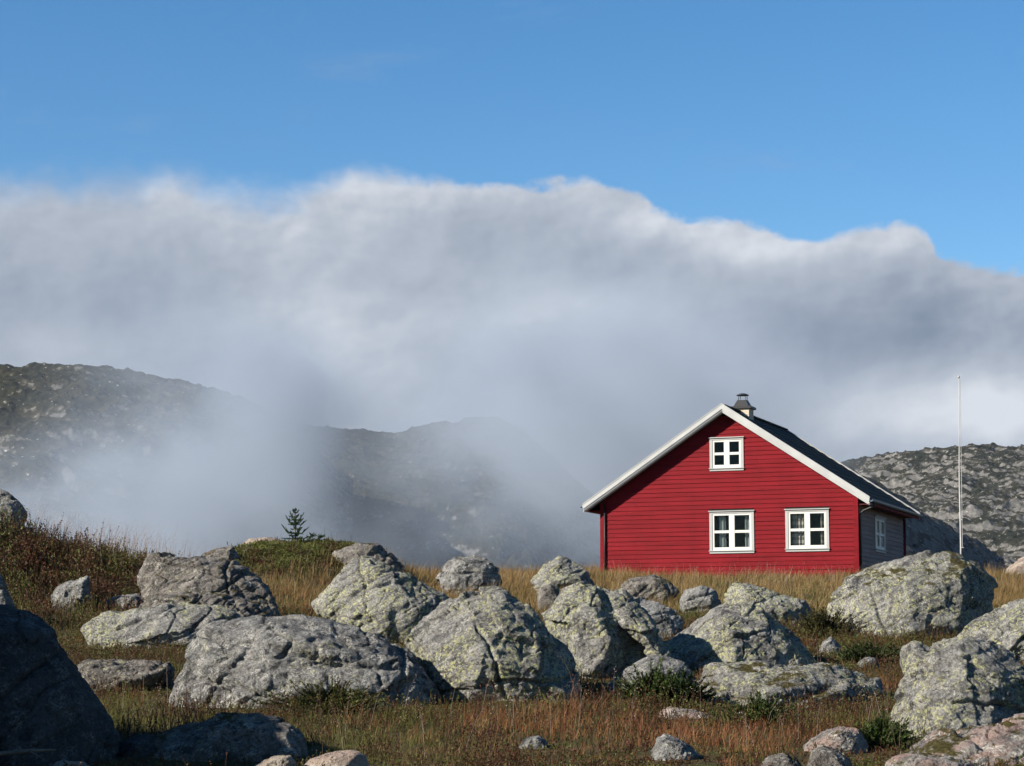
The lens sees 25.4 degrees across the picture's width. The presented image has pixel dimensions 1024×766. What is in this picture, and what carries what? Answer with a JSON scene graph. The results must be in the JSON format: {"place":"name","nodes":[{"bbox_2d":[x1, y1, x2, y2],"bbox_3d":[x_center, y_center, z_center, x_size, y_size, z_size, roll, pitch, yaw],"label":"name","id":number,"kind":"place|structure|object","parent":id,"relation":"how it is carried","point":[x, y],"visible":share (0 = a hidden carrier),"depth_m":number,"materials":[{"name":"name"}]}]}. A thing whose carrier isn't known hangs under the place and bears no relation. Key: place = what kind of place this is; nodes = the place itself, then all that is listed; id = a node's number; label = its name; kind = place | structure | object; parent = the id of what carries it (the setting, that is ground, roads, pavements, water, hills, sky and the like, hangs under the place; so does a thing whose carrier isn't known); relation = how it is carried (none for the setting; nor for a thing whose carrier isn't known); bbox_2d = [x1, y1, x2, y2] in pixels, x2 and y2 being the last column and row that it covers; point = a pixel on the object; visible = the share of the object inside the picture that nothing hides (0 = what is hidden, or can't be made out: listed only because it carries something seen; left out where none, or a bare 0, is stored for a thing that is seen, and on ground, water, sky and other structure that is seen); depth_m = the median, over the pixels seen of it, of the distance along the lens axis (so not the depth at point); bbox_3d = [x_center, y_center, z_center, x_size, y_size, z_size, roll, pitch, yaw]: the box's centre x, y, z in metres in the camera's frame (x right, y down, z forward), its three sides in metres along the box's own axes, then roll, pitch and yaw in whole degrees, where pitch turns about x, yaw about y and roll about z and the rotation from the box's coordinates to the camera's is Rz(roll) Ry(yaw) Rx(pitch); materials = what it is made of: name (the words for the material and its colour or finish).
{"place":"outdoors","nodes":[
{"label":"outdoors","id":0,"kind":"place"},
{"bbox_2d":[0,362,352,557],"bbox_3d":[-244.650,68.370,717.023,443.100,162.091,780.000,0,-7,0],"label":"hills","id":1,"kind":"structure","parent":0,"point":[199,463],"depth_m":638.51,"materials":[{"name":"grey stone"}]},
{"bbox_2d":[284,416,599,570],"bbox_3d":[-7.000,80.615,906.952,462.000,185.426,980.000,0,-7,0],"label":"hills","id":2,"kind":"structure","parent":0,"point":[495,491],"depth_m":854.90,"materials":[{"name":"grey stone"}]},
{"bbox_2d":[0,0,1023,494],"label":"sky","id":3,"kind":"structure","parent":0,"point":[593,228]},
{"bbox_2d":[1,537,1023,765],"bbox_3d":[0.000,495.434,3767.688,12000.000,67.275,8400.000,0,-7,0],"label":"ground","id":4,"kind":"structure","parent":0,"point":[548,751],"depth_m":22.28,"materials":[{"name":"brown plant"}]},
{"bbox_2d":[0,574,14,607],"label":"boulder","id":5,"kind":"object","parent":4,"relation":"on","point":[5,597],"visible":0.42,"depth_m":37.41,"materials":[{"name":"grey stone"}]},
{"bbox_2d":[0,490,27,535],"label":"boulder","id":6,"kind":"object","parent":4,"relation":"on","point":[8,498],"visible":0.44,"depth_m":45.79,"materials":[{"name":"grey stone"}]},
{"bbox_2d":[0,749,55,759],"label":"dead branch","id":7,"kind":"object","parent":4,"relation":"on","point":[13,752],"visible":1,"depth_m":18.36,"materials":[{"name":"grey wood"}]},
{"bbox_2d":[0,604,120,765],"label":"boulder","id":8,"kind":"object","parent":4,"relation":"on","point":[49,698],"visible":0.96,"depth_m":19.53,"materials":[{"name":"grey stone"}]},
{"bbox_2d":[50,576,90,611],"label":"stone","id":9,"kind":"object","parent":4,"relation":"on","point":[80,586],"visible":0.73,"depth_m":41.19,"materials":[{"name":"grey stone"}]},
{"bbox_2d":[53,759,88,765],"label":"stone","id":10,"kind":"object","parent":4,"relation":"on","point":[62,763],"visible":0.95,"depth_m":18.90,"materials":[{"name":"grey stone"}]},
{"bbox_2d":[105,593,142,609],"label":"stone","id":11,"kind":"object","parent":4,"relation":"on","point":[120,599],"visible":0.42,"depth_m":41.46,"materials":[{"name":"grey stone"}]},
{"bbox_2d":[77,659,174,691],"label":"boulder","id":12,"kind":"object","parent":4,"relation":"on","point":[153,671],"visible":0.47,"depth_m":26.98,"materials":[{"name":"grey stone"}]},
{"bbox_2d":[81,601,240,648],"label":"boulder","id":13,"kind":"object","parent":4,"relation":"on","point":[179,623],"visible":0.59,"depth_m":34.24,"materials":[{"name":"grey stone"}]},
{"bbox_2d":[139,591,274,617],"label":"boulder","id":14,"kind":"object","parent":4,"relation":"on","point":[242,607],"visible":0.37,"depth_m":37.23,"materials":[{"name":"grey stone"}]},
{"bbox_2d":[137,552,279,615],"bbox_3d":[-5.337,3.780,40.345,2.605,1.561,2.096,0,-7,0],"label":"boulder","id":15,"kind":"object","parent":4,"relation":"on","point":[159,573],"visible":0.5,"depth_m":39.76,"materials":[{"name":"grey stone"}]},
{"bbox_2d":[201,546,240,561],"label":"boulder","id":16,"kind":"object","parent":4,"relation":"on","point":[230,552],"visible":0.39,"depth_m":53.27,"materials":[{"name":"grey stone"}]},
{"bbox_2d":[152,712,307,761],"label":"boulder","id":17,"kind":"object","parent":4,"relation":"on","point":[256,737],"visible":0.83,"depth_m":19.80,"materials":[{"name":"grey stone"}]},
{"bbox_2d":[240,537,283,545],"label":"stone","id":18,"kind":"object","parent":4,"relation":"on","point":[256,539],"visible":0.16,"depth_m":56.60,"materials":[{"name":"grey stone"}]},
{"bbox_2d":[255,755,296,765],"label":"stone","id":19,"kind":"object","parent":4,"relation":"on","point":[283,760],"visible":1,"depth_m":18.59,"materials":[{"name":"grey stone"}]},
{"bbox_2d":[281,508,309,542],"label":"spruce tree","id":20,"kind":"object","parent":4,"relation":"on","point":[296,522],"visible":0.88,"depth_m":56.46,"materials":[{"name":"green plant"}]},
{"bbox_2d":[169,614,442,709],"bbox_3d":[-2.307,3.354,25.601,3.091,1.496,2.113,0,-7,0],"label":"boulder","id":21,"kind":"object","parent":4,"relation":"on","point":[253,656],"visible":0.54,"depth_m":24.93,"materials":[{"name":"grey stone"}]},
{"bbox_2d":[307,532,316,541],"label":"spruce sapling","id":22,"kind":"object","parent":4,"relation":"on","point":[312,535],"visible":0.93,"depth_m":56.26,"materials":[{"name":"green plant"}]},
{"bbox_2d":[250,676,390,713],"bbox_3d":[-1.991,3.293,23.917,1.474,0.436,1.168,0,-7,0],"label":"cushion bush","id":23,"kind":"object","parent":4,"relation":"on","point":[306,698],"visible":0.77,"depth_m":23.83,"materials":[{"name":"green plant"}]},
{"bbox_2d":[304,750,368,765],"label":"stone","id":24,"kind":"object","parent":4,"relation":"on","point":[347,758],"visible":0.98,"depth_m":18.75,"materials":[{"name":"grey stone"}]},
{"bbox_2d":[332,543,404,572],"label":"boulder","id":25,"kind":"object","parent":4,"relation":"on","point":[377,551],"visible":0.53,"depth_m":53.61,"materials":[{"name":"grey stone"}]},
{"bbox_2d":[311,556,448,643],"bbox_3d":[-2.020,3.477,35.206,2.181,1.618,1.765,0,-7,0],"label":"boulder","id":26,"kind":"object","parent":4,"relation":"on","point":[368,594],"visible":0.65,"depth_m":34.69,"materials":[{"name":"grey stone"}]},
{"bbox_2d":[436,555,501,596],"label":"boulder","id":27,"kind":"object","parent":4,"relation":"on","point":[475,570],"visible":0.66,"depth_m":51.94,"materials":[{"name":"grey stone"}]},
{"bbox_2d":[404,586,581,701],"bbox_3d":[-0.221,3.154,26.300,2.046,1.621,1.908,0,-7,0],"label":"boulder","id":28,"kind":"object","parent":4,"relation":"on","point":[498,635],"visible":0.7,"depth_m":25.73,"materials":[{"name":"grey stone"}]},
{"bbox_2d":[0,489,1023,765],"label":"heather","id":29,"kind":"object","parent":4,"relation":"on","point":[30,557],"visible":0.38,"depth_m":24.60,"materials":[{"name":"brown plant"}]},
{"bbox_2d":[3,499,1022,755],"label":"flowering grass","id":30,"kind":"structure","parent":4,"relation":"on","point":[329,575],"depth_m":46.48,"materials":[{"name":"brown plant"}]},
{"bbox_2d":[519,736,547,748],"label":"stone","id":31,"kind":"object","parent":4,"relation":"on","point":[535,742],"visible":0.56,"depth_m":20.68,"materials":[{"name":"grey stone"}]},
{"bbox_2d":[56,566,1020,765],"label":"russet grass","id":32,"kind":"structure","parent":4,"relation":"on","point":[682,731],"depth_m":22.07,"materials":[{"name":"brown plant"}]},
{"bbox_2d":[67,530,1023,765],"bbox_3d":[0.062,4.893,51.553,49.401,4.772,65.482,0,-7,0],"label":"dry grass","id":33,"kind":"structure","parent":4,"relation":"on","point":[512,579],"depth_m":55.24,"materials":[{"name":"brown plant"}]},
{"bbox_2d":[536,584,559,611],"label":"stone","id":34,"kind":"object","parent":4,"relation":"on","point":[549,593],"visible":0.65,"depth_m":45.05,"materials":[{"name":"grey stone"}]},
{"bbox_2d":[531,555,594,593],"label":"boulder","id":35,"kind":"object","parent":4,"relation":"on","point":[559,570],"visible":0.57,"depth_m":50.20,"materials":[{"name":"grey stone"}]},
{"bbox_2d":[540,581,671,677],"bbox_3d":[1.237,3.413,29.584,1.737,1.674,1.555,0,-7,0],"label":"boulder","id":36,"kind":"object","parent":4,"relation":"on","point":[587,624],"visible":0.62,"depth_m":29.14,"materials":[{"name":"grey stone"}]},
{"bbox_2d":[609,657,682,704],"bbox_3d":[1.524,3.312,25.194,0.882,0.572,0.721,-2,-7,15],"label":"juniper bush","id":37,"kind":"object","parent":4,"relation":"on","point":[655,676],"visible":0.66,"depth_m":25.08,"materials":[{"name":"green plant"}]},
{"bbox_2d":[621,574,679,603],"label":"boulder","id":38,"kind":"object","parent":4,"relation":"on","point":[641,585],"visible":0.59,"depth_m":48.17,"materials":[{"name":"grey stone"}]},
{"bbox_2d":[608,655,695,695],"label":"boulder","id":39,"kind":"object","parent":4,"relation":"on","point":[642,665],"visible":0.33,"depth_m":26.48,"materials":[{"name":"grey stone"}]},
{"bbox_2d":[633,597,683,639],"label":"boulder","id":40,"kind":"object","parent":4,"relation":"on","point":[665,618],"visible":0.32,"depth_m":37.10,"materials":[{"name":"grey stone"}]},
{"bbox_2d":[650,734,699,760],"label":"stone","id":41,"kind":"object","parent":4,"relation":"on","point":[665,745],"visible":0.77,"depth_m":19.70,"materials":[{"name":"grey stone"}]},
{"bbox_2d":[644,668,722,706],"bbox_3d":[1.890,3.360,25.003,0.747,0.461,0.649,5,-9,-37],"label":"juniper bush","id":42,"kind":"object","parent":4,"relation":"on","point":[685,684],"visible":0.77,"depth_m":24.92,"materials":[{"name":"green plant"}]},
{"bbox_2d":[661,706,713,718],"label":"stone","id":43,"kind":"object","parent":4,"relation":"on","point":[691,713],"visible":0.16,"depth_m":23.66,"materials":[{"name":"grey stone"}]},
{"bbox_2d":[679,585,720,612],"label":"boulder","id":44,"kind":"object","parent":4,"relation":"on","point":[697,596],"visible":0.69,"depth_m":43.39,"materials":[{"name":"grey stone"}]},
{"bbox_2d":[667,601,814,669],"bbox_3d":[3.047,3.575,30.742,2.072,1.250,2.002,0,-7,0],"label":"boulder","id":45,"kind":"object","parent":4,"relation":"on","point":[725,632],"visible":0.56,"depth_m":30.16,"materials":[{"name":"grey stone"}]},
{"bbox_2d":[580,393,922,577],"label":"house","id":46,"kind":"structure","parent":4,"relation":"on","point":[739,484],"depth_m":69.27,"materials":[{"name":"red paint"}]},
{"bbox_2d":[708,436,744,470],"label":"window","id":47,"kind":"structure","parent":46,"relation":"in","point":[726,467],"depth_m":69.24,"materials":[{"name":"white paint"}]},
{"bbox_2d":[708,510,754,553],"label":"window","id":48,"kind":"structure","parent":46,"relation":"in","point":[749,514],"depth_m":68.95,"materials":[{"name":"white paint"}]},
{"bbox_2d":[784,508,829,551],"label":"window","id":49,"kind":"structure","parent":46,"relation":"in","point":[800,517],"depth_m":68.15,"materials":[{"name":"white paint"}]},
{"bbox_2d":[874,515,886,553],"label":"window","id":50,"kind":"structure","parent":46,"relation":"in","point":[877,519],"depth_m":70.50,"materials":[{"name":"grey paint"}]},
{"bbox_2d":[705,691,805,725],"bbox_3d":[2.460,3.289,22.912,1.039,0.394,0.701,0,-7,0],"label":"cushion bush","id":51,"kind":"object","parent":4,"relation":"on","point":[759,707],"visible":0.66,"depth_m":22.92,"materials":[{"name":"green plant"}]},
{"bbox_2d":[724,581,811,624],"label":"boulder","id":52,"kind":"object","parent":4,"relation":"on","point":[776,605],"visible":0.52,"depth_m":39.58,"materials":[{"name":"grey stone"}]},
{"bbox_2d":[760,753,801,765],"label":"stone","id":53,"kind":"object","parent":4,"relation":"on","point":[783,759],"visible":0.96,"depth_m":18.85,"materials":[{"name":"grey stone"}]},
{"bbox_2d":[698,660,886,707],"bbox_3d":[3.183,3.673,25.582,2.208,1.104,2.033,0,-7,0],"label":"boulder","id":54,"kind":"object","parent":4,"relation":"on","point":[813,678],"visible":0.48,"depth_m":25.39,"materials":[{"name":"grey stone"}]},
{"bbox_2d":[787,602,866,638],"bbox_3d":[5.046,3.803,36.346,1.248,0.643,0.898,2,-7,-13],"label":"bush","id":55,"kind":"object","parent":4,"relation":"on","point":[825,621],"visible":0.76,"depth_m":36.17,"materials":[{"name":"green plant"}]},
{"bbox_2d":[807,744,851,765],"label":"stone","id":56,"kind":"object","parent":4,"relation":"on","point":[821,755],"visible":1,"depth_m":19.02,"materials":[{"name":"grey stone"}]},
{"bbox_2d":[819,637,840,652],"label":"stone","id":57,"kind":"object","parent":4,"relation":"on","point":[831,642],"visible":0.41,"depth_m":32.82,"materials":[{"name":"grey stone"}]},
{"bbox_2d":[803,726,868,753],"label":"stone","id":58,"kind":"object","parent":4,"relation":"on","point":[848,738],"visible":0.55,"depth_m":20.36,"materials":[{"name":"grey stone"}]},
{"bbox_2d":[829,636,900,661],"bbox_3d":[4.988,3.676,31.281,1.159,0.397,0.904,0,-7,0],"label":"cushion bush","id":59,"kind":"object","parent":4,"relation":"on","point":[862,652],"visible":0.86,"depth_m":31.15,"materials":[{"name":"green plant"}]},
{"bbox_2d":[858,657,879,667],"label":"stone","id":60,"kind":"object","parent":4,"relation":"on","point":[870,659],"visible":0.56,"depth_m":30.30,"materials":[{"name":"grey stone"}]},
{"bbox_2d":[849,711,921,748],"bbox_3d":[3.315,3.171,20.738,0.782,0.396,0.608,0,-7,0],"label":"cushion bush","id":61,"kind":"object","parent":4,"relation":"on","point":[876,730],"visible":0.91,"depth_m":20.68,"materials":[{"name":"green plant"}]},
{"bbox_2d":[827,550,997,639],"bbox_3d":[6.525,3.690,36.975,2.850,1.944,2.601,0,-7,0],"label":"boulder","id":62,"kind":"object","parent":4,"relation":"on","point":[951,589],"visible":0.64,"depth_m":36.33,"materials":[{"name":"grey stone"}]},
{"bbox_2d":[885,752,973,765],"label":"boulder","id":63,"kind":"object","parent":4,"relation":"on","point":[917,759],"visible":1,"depth_m":18.69,"materials":[{"name":"grey stone"}]},
{"bbox_2d":[890,635,1023,737],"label":"boulder","id":64,"kind":"object","parent":4,"relation":"on","point":[956,683],"visible":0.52,"depth_m":21.89,"materials":[{"name":"grey stone"}]},
{"bbox_2d":[958,375,963,554],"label":"flagpole","id":65,"kind":"object","parent":4,"relation":"on","point":[961,540],"visible":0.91,"depth_m":64.11,"materials":[{"name":"metal"}]},
{"bbox_2d":[900,713,1023,765],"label":"boulder","id":66,"kind":"object","parent":4,"relation":"on","point":[1003,740],"visible":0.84,"depth_m":19.76,"materials":[{"name":"grey stone"}]},
{"bbox_2d":[957,598,1023,660],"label":"boulder","id":67,"kind":"object","parent":4,"relation":"on","point":[1003,625],"visible":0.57,"depth_m":31.32,"materials":[{"name":"grey stone"}]},
{"bbox_2d":[1006,557,1023,576],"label":"boulder","id":68,"kind":"object","parent":4,"relation":"on","point":[1019,564],"visible":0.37,"depth_m":66.05,"materials":[{"name":"grey stone"}]},
{"bbox_2d":[848,466,1003,571],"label":"hills","id":69,"kind":"structure","parent":0,"point":[928,532],"depth_m":744.45,"materials":[{"name":"grey stone"}]},
{"bbox_2d":[841,442,1023,570],"bbox_3d":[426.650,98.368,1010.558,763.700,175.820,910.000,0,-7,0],"label":"mountain","id":70,"kind":"structure","parent":0,"point":[926,480],"depth_m":1010.50,"materials":[{"name":"grey stone"}]}
]}

